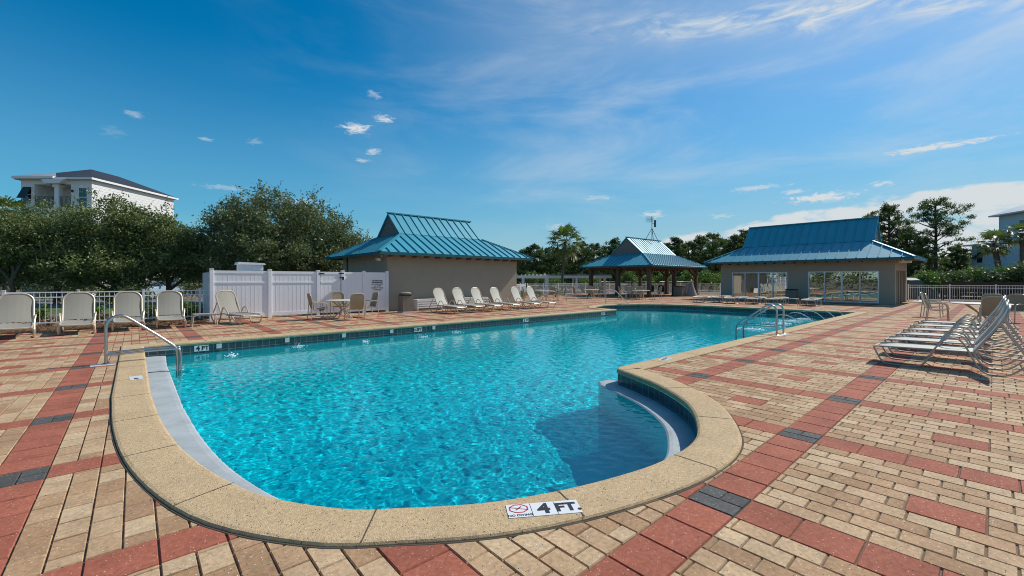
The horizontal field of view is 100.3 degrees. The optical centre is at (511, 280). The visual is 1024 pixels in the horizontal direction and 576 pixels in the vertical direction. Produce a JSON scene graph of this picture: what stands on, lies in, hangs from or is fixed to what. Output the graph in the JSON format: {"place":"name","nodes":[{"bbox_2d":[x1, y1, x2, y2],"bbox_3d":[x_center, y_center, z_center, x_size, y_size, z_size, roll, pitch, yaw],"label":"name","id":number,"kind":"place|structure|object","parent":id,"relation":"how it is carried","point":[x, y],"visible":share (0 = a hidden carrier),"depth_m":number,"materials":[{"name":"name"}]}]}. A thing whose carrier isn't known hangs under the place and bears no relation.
{"place":"outdoors","nodes":[
{"label":"outdoors","id":0,"kind":"place"},
{"bbox_2d":[11,169,178,296],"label":"house","id":1,"kind":"structure","parent":0,"point":[57,188],"depth_m":38.57,"materials":[{"name":"white"}]},
{"bbox_2d":[78,187,87,206],"bbox_3d":[-38.152,-7.370,37.977,0.840,1.740,0.050,0,0,0],"label":"window","id":2,"kind":"structure","parent":1,"relation":"in","point":[82,195],"depth_m":37.98,"materials":[{"name":"blue glass"}]},
{"bbox_2d":[35,306,193,313],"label":"lawn","id":3,"kind":"structure","parent":0,"point":[53,310],"depth_m":22.11,"materials":[{"name":"plant"}]},
{"bbox_2d":[35,299,202,304],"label":"road","id":4,"kind":"structure","parent":0,"point":[96,301],"depth_m":30.28,"materials":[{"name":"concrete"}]},
{"bbox_2d":[121,277,186,299],"bbox_3d":[-28.791,0.647,34.486,2.160,1.745,4.516,0,0,0],"label":"parked car","id":5,"kind":"object","parent":4,"relation":"on","point":[156,288],"visible":0.19,"depth_m":33.96,"materials":[{"name":"white paint"}]},
{"bbox_2d":[184,383,617,499],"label":"pool floor","id":6,"kind":"structure","parent":0,"point":[237,473],"depth_m":6.68,"materials":[{"name":"paint"}]},
{"bbox_2d":[146,356,695,499],"bbox_3d":[-3.413,2.344,6.032,11.207,1.211,5.236,0,0,14],"label":"pool ledge","id":7,"kind":"object","parent":6,"relation":"on","point":[191,442],"visible":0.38,"depth_m":5.25,"materials":[{"name":"paint"}]},
{"bbox_2d":[145,305,845,436],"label":"pool wall","id":8,"kind":"structure","parent":6,"relation":"on","point":[674,406],"depth_m":12.45,"materials":[{"name":"tile"}]},
{"bbox_2d":[109,304,866,549],"bbox_3d":[3.655,1.519,14.769,12.368,0.092,25.936,0,0,42],"label":"pool coping","id":9,"kind":"object","parent":8,"relation":"on","point":[163,466],"visible":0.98,"depth_m":3.04,"materials":[{"name":"concrete"}]},
{"bbox_2d":[505,500,582,518],"bbox_3d":[0.207,1.472,2.751,0.481,0.004,0.155,0,0,-9],"label":"depth marker","id":10,"kind":"object","parent":9,"relation":"on","point":[541,509],"visible":1,"depth_m":2.75,"materials":[{"name":"white tile"}]},
{"bbox_2d":[735,303,786,339],"bbox_3d":[7.034,1.527,12.084,0.790,1.746,1.220,0,0,-41],"label":"pool ladder","id":11,"kind":"object","parent":9,"relation":"attached to","point":[776,325],"visible":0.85,"depth_m":11.97,"materials":[{"name":"silver metal"}]},
{"bbox_2d":[166,308,832,509],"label":"pool water","id":12,"kind":"structure","parent":0,"point":[479,415],"depth_m":5.85,"materials":[{"name":"blue liquid"}]},
{"bbox_2d":[0,284,1006,328],"bbox_3d":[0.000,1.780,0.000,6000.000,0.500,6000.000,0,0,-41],"label":"ground","id":13,"kind":"structure","parent":0,"point":[537,289],"depth_m":39.75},
{"bbox_2d":[0,196,42,291],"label":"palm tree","id":14,"kind":"object","parent":13,"relation":"on","point":[11,201],"visible":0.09,"depth_m":29.87,"materials":[{"name":"green plant"}]},
{"bbox_2d":[0,195,84,291],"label":"oak tree","id":15,"kind":"object","parent":13,"relation":"on","point":[25,231],"visible":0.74,"depth_m":24.51,"materials":[{"name":"green plant"}]},
{"bbox_2d":[19,279,65,300],"bbox_3d":[-33.602,0.439,31.053,3.089,2.450,2.879,0,0,-41],"label":"shrub","id":16,"kind":"object","parent":13,"relation":"on","point":[41,288],"visible":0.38,"depth_m":30.58,"materials":[{"name":"green plant"}]},
{"bbox_2d":[35,298,57,320],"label":"plant","id":17,"kind":"object","parent":13,"relation":"on","point":[42,314],"visible":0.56,"depth_m":15.23,"materials":[{"name":"green plant"}]},
{"bbox_2d":[0,192,106,303],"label":"oak tree","id":18,"kind":"object","parent":13,"relation":"on","point":[24,277],"visible":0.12,"depth_m":25.83,"materials":[{"name":"green plant"}]},
{"bbox_2d":[21,184,177,303],"bbox_3d":[-25.234,-2.027,26.735,7.542,7.393,8.230,0,0,-41],"label":"oak tree","id":19,"kind":"object","parent":13,"relation":"on","point":[107,270],"visible":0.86,"depth_m":25.36,"materials":[{"name":"green plant"}]},
{"bbox_2d":[86,285,120,301],"bbox_3d":[-27.884,0.742,28.990,2.299,2.108,2.330,0,0,18],"label":"shrub","id":20,"kind":"object","parent":13,"relation":"on","point":[92,288],"visible":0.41,"depth_m":28.64,"materials":[{"name":"green plant"}]},
{"bbox_2d":[0,317,208,333],"bbox_3d":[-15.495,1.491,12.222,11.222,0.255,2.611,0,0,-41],"label":"pine straw","id":21,"kind":"object","parent":13,"relation":"on","point":[129,324],"visible":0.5,"depth_m":13.81,"materials":[{"name":"soil"}]},
{"bbox_2d":[0,288,206,324],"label":"picket fence","id":22,"kind":"object","parent":21,"relation":"on","point":[143,291],"visible":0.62,"depth_m":14.78,"materials":[{"name":"white metal"}]},
{"bbox_2d":[1,311,208,325],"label":"leaf litter","id":23,"kind":"object","parent":13,"relation":"on","point":[52,319],"visible":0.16,"depth_m":15.82,"materials":[{"name":"brown plant"}]},
{"bbox_2d":[119,285,152,301],"bbox_3d":[-26.184,0.558,29.508,2.152,2.206,2.263,0,0,-41],"label":"shrub","id":24,"kind":"object","parent":13,"relation":"on","point":[136,289],"visible":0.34,"depth_m":29.37,"materials":[{"name":"green plant"}]},
{"bbox_2d":[138,290,155,317],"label":"plant","id":25,"kind":"object","parent":13,"relation":"on","point":[149,310],"visible":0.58,"depth_m":16.85,"materials":[{"name":"green plant"}]},
{"bbox_2d":[98,196,222,289],"bbox_3d":[-22.414,-1.858,27.847,6.860,7.073,6.672,0,0,-41],"label":"oak tree","id":26,"kind":"object","parent":13,"relation":"on","point":[178,255],"visible":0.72,"depth_m":26.80,"materials":[{"name":"green plant"}]},
{"bbox_2d":[173,280,202,298],"bbox_3d":[-24.298,0.706,33.111,3.486,1.908,2.608,0,0,13],"label":"shrub","id":27,"kind":"object","parent":13,"relation":"on","point":[196,286],"visible":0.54,"depth_m":32.83,"materials":[{"name":"green plant"}]},
{"bbox_2d":[182,179,367,280],"bbox_3d":[-15.602,-2.645,28.241,11.456,8.562,8.813,0,0,2],"label":"oak tree","id":28,"kind":"object","parent":13,"relation":"on","point":[258,237],"visible":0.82,"depth_m":27.17,"materials":[{"name":"green plant"}]},
{"bbox_2d":[0,239,992,288],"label":"wood","id":29,"kind":"object","parent":13,"relation":"on","point":[939,259],"visible":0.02,"depth_m":77.41,"materials":[{"name":"green plant"}]},
{"bbox_2d":[519,271,539,289],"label":"shrub","id":30,"kind":"object","parent":13,"relation":"on","point":[531,281],"visible":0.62,"depth_m":59.67,"materials":[{"name":"green plant"}]},
{"bbox_2d":[518,243,551,284],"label":"pine tree","id":31,"kind":"object","parent":13,"relation":"on","point":[532,266],"visible":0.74,"depth_m":71.44,"materials":[{"name":"green plant"}]},
{"bbox_2d":[536,271,565,287],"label":"shrub","id":32,"kind":"object","parent":13,"relation":"on","point":[555,281],"visible":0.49,"depth_m":61.87,"materials":[{"name":"green plant"}]},
{"bbox_2d":[540,247,575,290],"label":"pine tree","id":33,"kind":"object","parent":13,"relation":"on","point":[558,266],"visible":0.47,"depth_m":72.80,"materials":[{"name":"green plant"}]},
{"bbox_2d":[517,274,611,294],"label":"pergola","id":34,"kind":"object","parent":13,"relation":"on","point":[577,276],"visible":0.79,"depth_m":46.96,"materials":[{"name":"white paint"}]},
{"bbox_2d":[545,222,585,294],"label":"palm tree","id":35,"kind":"object","parent":13,"relation":"on","point":[566,231],"visible":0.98,"depth_m":43.56,"materials":[{"name":"green plant"}]},
{"bbox_2d":[565,241,597,289],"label":"pine tree","id":36,"kind":"object","parent":13,"relation":"on","point":[582,260],"visible":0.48,"depth_m":69.31,"materials":[{"name":"green plant"}]},
{"bbox_2d":[578,273,598,291],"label":"shrub","id":37,"kind":"object","parent":13,"relation":"on","point":[584,280],"visible":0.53,"depth_m":60.74,"materials":[{"name":"green plant"}]},
{"bbox_2d":[578,243,611,290],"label":"pine tree","id":38,"kind":"object","parent":13,"relation":"on","point":[599,251],"visible":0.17,"depth_m":77.44,"materials":[{"name":"green plant"}]},
{"bbox_2d":[600,236,629,288],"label":"pine tree","id":39,"kind":"object","parent":13,"relation":"on","point":[615,243],"visible":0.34,"depth_m":71.48,"materials":[{"name":"green plant"}]},
{"bbox_2d":[621,271,637,290],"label":"shrub","id":40,"kind":"object","parent":13,"relation":"on","point":[628,277],"visible":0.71,"depth_m":57.85,"materials":[{"name":"green plant"}]},
{"bbox_2d":[651,272,677,288],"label":"shrub","id":41,"kind":"object","parent":13,"relation":"on","point":[661,277],"visible":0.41,"depth_m":57.32,"materials":[{"name":"green plant"}]},
{"bbox_2d":[659,236,691,284],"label":"pine tree","id":42,"kind":"object","parent":13,"relation":"on","point":[678,244],"visible":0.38,"depth_m":71.14,"materials":[{"name":"green plant"}]},
{"bbox_2d":[677,270,702,288],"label":"shrub","id":43,"kind":"object","parent":13,"relation":"on","point":[686,276],"visible":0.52,"depth_m":56.92,"materials":[{"name":"green plant"}]},
{"bbox_2d":[683,233,720,289],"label":"pine tree","id":44,"kind":"object","parent":13,"relation":"on","point":[699,242],"visible":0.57,"depth_m":69.24,"materials":[{"name":"green plant"}]},
{"bbox_2d":[698,269,720,291],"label":"shrub","id":45,"kind":"object","parent":13,"relation":"on","point":[707,278],"visible":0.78,"depth_m":56.58,"materials":[{"name":"green plant"}]},
{"bbox_2d":[693,232,727,289],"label":"pine tree","id":46,"kind":"object","parent":13,"relation":"on","point":[715,236],"visible":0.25,"depth_m":74.79,"materials":[{"name":"green plant"}]},
{"bbox_2d":[714,233,744,280],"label":"pine tree","id":47,"kind":"object","parent":13,"relation":"on","point":[728,248],"visible":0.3,"depth_m":69.60,"materials":[{"name":"green plant"}]},
{"bbox_2d":[862,201,923,265],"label":"pine tree","id":48,"kind":"object","parent":13,"relation":"on","point":[886,213],"visible":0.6,"depth_m":59.08,"materials":[{"name":"green plant"}]},
{"bbox_2d":[881,225,939,277],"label":"pine tree","id":49,"kind":"object","parent":13,"relation":"on","point":[922,250],"visible":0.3,"depth_m":60.16,"materials":[{"name":"green plant"}]},
{"bbox_2d":[900,244,947,275],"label":"pine tree","id":50,"kind":"object","parent":13,"relation":"on","point":[926,256],"visible":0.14,"depth_m":65.29,"materials":[{"name":"green plant"}]},
{"bbox_2d":[908,269,959,291],"bbox_3d":[35.790,0.304,36.552,2.955,2.688,3.594,0,0,-41],"label":"hedge bush","id":51,"kind":"object","parent":13,"relation":"on","point":[930,279],"visible":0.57,"depth_m":36.22,"materials":[{"name":"green plant"}]},
{"bbox_2d":[900,196,977,271],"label":"pine tree","id":52,"kind":"object","parent":13,"relation":"on","point":[936,219],"visible":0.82,"depth_m":60.92,"materials":[{"name":"green plant"}]},
{"bbox_2d":[936,268,976,296],"bbox_3d":[37.466,0.405,36.368,2.979,2.931,2.507,0,0,5],"label":"hedge bush","id":53,"kind":"object","parent":13,"relation":"on","point":[952,275],"visible":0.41,"depth_m":35.95,"materials":[{"name":"green plant"}]},
{"bbox_2d":[937,242,977,272],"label":"pine tree","id":54,"kind":"object","parent":13,"relation":"on","point":[959,254],"visible":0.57,"depth_m":65.48,"materials":[{"name":"green plant"}]},
{"bbox_2d":[957,261,997,296],"bbox_3d":[40.114,0.142,37.002,3.445,3.482,2.850,0,0,-12],"label":"hedge bush","id":55,"kind":"object","parent":13,"relation":"on","point":[981,269],"visible":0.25,"depth_m":36.57,"materials":[{"name":"green plant"}]},
{"bbox_2d":[941,281,1023,299],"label":"fence","id":56,"kind":"object","parent":13,"relation":"on","point":[977,288],"visible":0.79,"depth_m":30.82,"materials":[{"name":"white metal"}]},
{"bbox_2d":[962,205,1023,274],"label":"house","id":57,"kind":"structure","parent":13,"relation":"on","point":[1015,215],"depth_m":58.96,"materials":[{"name":"blue"}]},
{"bbox_2d":[969,265,1018,293],"bbox_3d":[40.629,0.174,36.066,3.074,2.947,3.198,0,0,-3],"label":"hedge bush","id":58,"kind":"object","parent":13,"relation":"on","point":[995,276],"visible":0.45,"depth_m":35.48,"materials":[{"name":"green plant"}]},
{"bbox_2d":[970,228,1018,293],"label":"palm tree","id":59,"kind":"object","parent":13,"relation":"on","point":[995,251],"visible":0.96,"depth_m":46.84,"materials":[{"name":"green plant"}]},
{"bbox_2d":[1003,259,1023,289],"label":"hedge bush","id":60,"kind":"object","parent":13,"relation":"on","point":[1019,270],"visible":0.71,"depth_m":34.81,"materials":[{"name":"green plant"}]},
{"bbox_2d":[1003,223,1023,293],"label":"palm tree","id":61,"kind":"object","parent":13,"relation":"on","point":[1019,236],"visible":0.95,"depth_m":44.99,"materials":[{"name":"green plant"}]},
{"bbox_2d":[0,293,1023,575],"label":"pool deck","id":62,"kind":"structure","parent":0,"point":[856,457],"depth_m":3.21,"materials":[{"name":"beige brick"}]},
{"bbox_2d":[0,293,36,337],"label":"sun lounger","id":63,"kind":"object","parent":62,"relation":"on","point":[17,307],"visible":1,"depth_m":11.66,"materials":[{"name":"beige"}]},
{"bbox_2d":[57,292,96,335],"bbox_3d":[-12.477,0.929,12.274,0.778,1.150,1.892,0,0,-43],"label":"sun lounger","id":64,"kind":"object","parent":62,"relation":"on","point":[78,305],"visible":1,"depth_m":12.56,"materials":[{"name":"beige"}]},
{"bbox_2d":[111,291,144,331],"bbox_3d":[-11.805,0.929,13.137,0.778,1.150,1.891,0,0,-43],"label":"sun lounger","id":65,"kind":"object","parent":62,"relation":"on","point":[128,303],"visible":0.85,"depth_m":13.46,"materials":[{"name":"beige"}]},
{"bbox_2d":[90,314,181,371],"bbox_3d":[-6.870,1.458,7.855,1.270,1.683,0.230,0,0,-41],"label":"pool handrail","id":66,"kind":"object","parent":62,"relation":"on","point":[177,349],"visible":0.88,"depth_m":7.83,"materials":[{"name":"silver metal"}]},
{"bbox_2d":[155,291,185,328],"bbox_3d":[-11.080,0.929,13.845,0.778,1.150,1.891,0,0,-40],"label":"sun lounger","id":67,"kind":"object","parent":62,"relation":"on","point":[169,304],"visible":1,"depth_m":14.16,"materials":[{"name":"beige"}]},
{"bbox_2d":[190,313,217,326],"bbox_3d":[-10.109,1.296,14.022,0.718,0.393,0.480,0,0,-41],"label":"side table","id":68,"kind":"object","parent":62,"relation":"on","point":[193,316],"visible":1,"depth_m":13.97,"materials":[{"name":"beige plastic"}]},
{"bbox_2d":[210,290,262,324],"bbox_3d":[-9.653,0.929,14.953,1.891,1.150,0.778,0,0,26],"label":"sun lounger","id":69,"kind":"object","parent":62,"relation":"on","point":[227,302],"visible":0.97,"depth_m":15.07,"materials":[{"name":"beige"}]},
{"bbox_2d":[234,262,265,317],"bbox_3d":[-10.726,0.405,17.481,1.000,2.250,0.760,0,0,-41],"label":"equipment box","id":70,"kind":"object","parent":62,"relation":"on","point":[245,266],"visible":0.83,"depth_m":17.21,"materials":[{"name":"white paint"}]},
{"bbox_2d":[203,269,388,320],"bbox_3d":[-9.335,0.548,18.972,7.025,1.944,2.610,0,0,-41],"label":"vinyl enclosure","id":71,"kind":"object","parent":62,"relation":"on","point":[269,293],"visible":0.85,"depth_m":17.48,"materials":[{"name":"white plastic"}]},
{"bbox_2d":[371,280,382,290],"bbox_3d":[-6.310,0.260,19.999,0.575,0.540,0.015,0,0,-41],"label":"warning sign","id":72,"kind":"object","parent":71,"relation":"attached to","point":[377,285],"visible":1,"depth_m":20.00,"materials":[{"name":"white paint"}]},
{"bbox_2d":[307,293,327,318],"bbox_3d":[-7.397,0.992,16.225,0.643,0.995,0.589,0,0,-38],"label":"patio chair","id":73,"kind":"object","parent":62,"relation":"on","point":[310,303],"visible":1,"depth_m":16.11,"materials":[{"name":"beige metal"}]},
{"bbox_2d":[330,292,347,316],"bbox_3d":[-7.160,0.992,17.683,0.589,0.995,0.643,0,0,-35],"label":"patio chair","id":74,"kind":"object","parent":62,"relation":"on","point":[337,295],"visible":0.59,"depth_m":17.85,"materials":[{"name":"beige"}]},
{"bbox_2d":[326,299,352,318],"bbox_3d":[-6.659,1.143,16.807,1.240,0.726,1.240,0,0,-41],"label":"patio table","id":75,"kind":"object","parent":62,"relation":"on","point":[338,301],"visible":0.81,"depth_m":16.78,"materials":[{"name":"beige plastic"}]},
{"bbox_2d":[344,293,364,319],"bbox_3d":[-5.962,0.992,16.170,0.589,0.995,0.643,0,0,-42],"label":"patio chair","id":76,"kind":"object","parent":62,"relation":"on","point":[357,301],"visible":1,"depth_m":16.00,"materials":[{"name":"beige"}]},
{"bbox_2d":[359,292,378,316],"bbox_3d":[-5.848,0.992,17.459,0.643,0.995,0.589,0,0,-44],"label":"patio chair","id":77,"kind":"object","parent":62,"relation":"on","point":[374,300],"visible":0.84,"depth_m":17.59,"materials":[{"name":"beige"}]},
{"bbox_2d":[397,292,413,312],"bbox_3d":[-4.949,1.025,19.855,0.660,0.950,0.660,0,0,-41],"label":"trash can","id":78,"kind":"object","parent":62,"relation":"on","point":[405,302],"visible":1,"depth_m":19.65,"materials":[{"name":"plastic"}]},
{"bbox_2d":[413,299,441,310],"bbox_3d":[-4.167,1.220,21.236,1.450,0.560,0.468,0,0,-41],"label":"slatted bench","id":79,"kind":"object","parent":62,"relation":"on","point":[423,302],"visible":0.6,"depth_m":20.87,"materials":[{"name":"white paint"}]},
{"bbox_2d":[326,212,532,310],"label":"pool house","id":80,"kind":"structure","parent":62,"relation":"on","point":[423,257],"depth_m":23.24,"materials":[{"name":"beige paint"}]},
{"bbox_2d":[429,288,466,313],"bbox_3d":[-2.949,0.938,19.619,1.883,1.134,0.769,0,0,39],"label":"sun lounger","id":81,"kind":"object","parent":62,"relation":"on","point":[440,297],"visible":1,"depth_m":19.83,"materials":[{"name":"beige"}]},
{"bbox_2d":[449,288,484,312],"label":"sun lounger","id":82,"kind":"object","parent":62,"relation":"on","point":[458,296],"visible":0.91,"depth_m":20.64,"materials":[{"name":"beige"}]},
{"bbox_2d":[467,287,502,310],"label":"sun lounger","id":83,"kind":"object","parent":62,"relation":"on","point":[476,295],"visible":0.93,"depth_m":21.37,"materials":[{"name":"beige"}]},
{"bbox_2d":[486,287,520,309],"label":"sun lounger","id":84,"kind":"object","parent":62,"relation":"on","point":[495,294],"visible":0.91,"depth_m":22.20,"materials":[{"name":"beige"}]},
{"bbox_2d":[508,287,540,308],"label":"sun lounger","id":85,"kind":"object","parent":62,"relation":"on","point":[515,294],"visible":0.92,"depth_m":23.15,"materials":[{"name":"beige"}]},
{"bbox_2d":[523,287,555,307],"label":"sun lounger","id":86,"kind":"object","parent":62,"relation":"on","point":[531,293],"visible":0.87,"depth_m":23.88,"materials":[{"name":"beige"}]},
{"bbox_2d":[527,282,720,294],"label":"picket fence","id":87,"kind":"object","parent":62,"relation":"on","point":[623,284],"visible":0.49,"depth_m":44.13,"materials":[{"name":"white"}]},
{"bbox_2d":[579,237,707,296],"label":"pavilion","id":88,"kind":"structure","parent":62,"relation":"on","point":[639,256],"depth_m":40.34,"materials":[{"name":"teal metal"}]},
{"bbox_2d":[673,286,685,296],"bbox_3d":[15.438,1.005,39.294,1.056,0.990,1.056,0,0,-41],"label":"trash can","id":89,"kind":"object","parent":62,"relation":"on","point":[679,291],"visible":0.99,"depth_m":38.97,"materials":[{"name":"grey"}]},
{"bbox_2d":[686,280,696,295],"bbox_3d":[16.585,0.730,39.508,1.100,1.540,1.100,0,0,-41],"label":"grill cover","id":90,"kind":"object","parent":62,"relation":"on","point":[691,291],"visible":0.93,"depth_m":39.25,"materials":[{"name":"grey fabric"}]},
{"bbox_2d":[785,289,798,301],"bbox_3d":[19.260,1.059,29.391,0.792,0.882,0.792,0,0,-41],"label":"trash can","id":91,"kind":"object","parent":62,"relation":"on","point":[791,293],"visible":0.98,"depth_m":29.15,"materials":[{"name":"grey"}]},
{"bbox_2d":[907,278,938,298],"bbox_3d":[31.164,0.653,33.506,2.982,1.679,1.921,0,0,0],"label":"covered vehicle","id":92,"kind":"object","parent":62,"relation":"on","point":[913,282],"visible":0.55,"depth_m":32.61,"materials":[{"name":"silver metal"}]},
{"bbox_2d":[920,292,943,317],"bbox_3d":[17.009,0.992,17.303,0.589,0.995,0.643,0,0,-37],"label":"patio chair","id":93,"kind":"object","parent":62,"relation":"on","point":[924,302],"visible":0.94,"depth_m":17.35,"materials":[{"name":"beige metal"}]},
{"bbox_2d":[925,293,949,320],"bbox_3d":[15.557,0.992,15.618,0.589,0.995,0.643,0,0,-41],"label":"patio chair","id":94,"kind":"object","parent":62,"relation":"on","point":[929,303],"visible":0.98,"depth_m":15.62,"materials":[{"name":"beige metal"}]},
{"bbox_2d":[873,304,1023,376],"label":"sun lounger","id":95,"kind":"object","parent":62,"relation":"on","point":[969,349],"visible":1,"depth_m":7.16,"materials":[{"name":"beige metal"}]},
{"bbox_2d":[884,302,1023,365],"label":"sun lounger","id":96,"kind":"object","parent":62,"relation":"on","point":[986,330],"visible":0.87,"depth_m":7.99,"materials":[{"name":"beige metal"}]},
{"bbox_2d":[895,300,1023,356],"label":"sun lounger","id":97,"kind":"object","parent":62,"relation":"on","point":[971,335],"visible":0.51,"depth_m":8.91,"materials":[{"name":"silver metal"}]},
{"bbox_2d":[902,298,1021,349],"bbox_3d":[10.300,0.947,9.845,0.760,1.118,1.875,0,0,-40],"label":"sun lounger","id":98,"kind":"object","parent":62,"relation":"on","point":[959,322],"visible":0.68,"depth_m":9.66,"materials":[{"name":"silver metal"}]},
{"bbox_2d":[910,296,1018,342],"bbox_3d":[11.333,0.947,10.781,0.760,1.118,1.875,0,0,-42],"label":"sun lounger","id":99,"kind":"object","parent":62,"relation":"on","point":[995,310],"visible":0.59,"depth_m":10.57,"materials":[{"name":"silver metal"}]},
{"bbox_2d":[908,284,1023,301],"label":"picket fence","id":100,"kind":"object","parent":62,"relation":"on","point":[954,287],"visible":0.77,"depth_m":28.91,"materials":[{"name":"white"}]},
{"bbox_2d":[918,295,1018,337],"bbox_3d":[12.410,0.947,11.688,0.760,1.118,1.875,0,0,-43],"label":"sun lounger","id":101,"kind":"object","parent":62,"relation":"on","point":[953,322],"visible":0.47,"depth_m":11.75,"materials":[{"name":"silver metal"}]},
{"bbox_2d":[951,302,1013,322],"bbox_3d":[15.791,1.144,14.372,1.440,0.727,1.440,0,0,-41],"label":"patio table","id":102,"kind":"object","parent":62,"relation":"on","point":[967,304],"visible":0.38,"depth_m":14.37,"materials":[{"name":"beige"}]},
{"bbox_2d":[979,296,1008,328],"bbox_3d":[14.750,0.992,13.075,0.643,0.995,0.589,0,0,-44],"label":"patio chair","id":103,"kind":"object","parent":62,"relation":"on","point":[989,304],"visible":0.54,"depth_m":12.98,"materials":[{"name":"beige fabric"}]},
{"bbox_2d":[993,294,1023,322],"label":"patio chair","id":104,"kind":"object","parent":62,"relation":"on","point":[1017,300],"visible":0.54,"depth_m":15.16,"materials":[{"name":"beige"}]},
{"bbox_2d":[0,0,1023,264],"label":"sky","id":105,"kind":"structure","parent":0,"point":[519,121],"materials":[{"name":"blue"}]},
{"bbox_2d":[704,216,927,304],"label":"pool house","id":106,"kind":"structure","parent":0,"point":[855,260],"depth_m":30.52,"materials":[{"name":"beige paint"}]},
{"bbox_2d":[732,272,786,299],"bbox_3d":[18.387,0.435,31.816,0.135,2.030,3.750,0,0,-41],"label":"sliding door","id":107,"kind":"structure","parent":106,"relation":"in","point":[740,272],"depth_m":31.77,"materials":[{"name":"white paint"}]},
{"bbox_2d":[808,271,878,302],"bbox_3d":[21.693,0.435,28.078,0.135,2.030,3.750,0,0,-41],"label":"sliding door","id":108,"kind":"structure","parent":106,"relation":"in","point":[820,271],"depth_m":27.98,"materials":[{"name":"white paint"}]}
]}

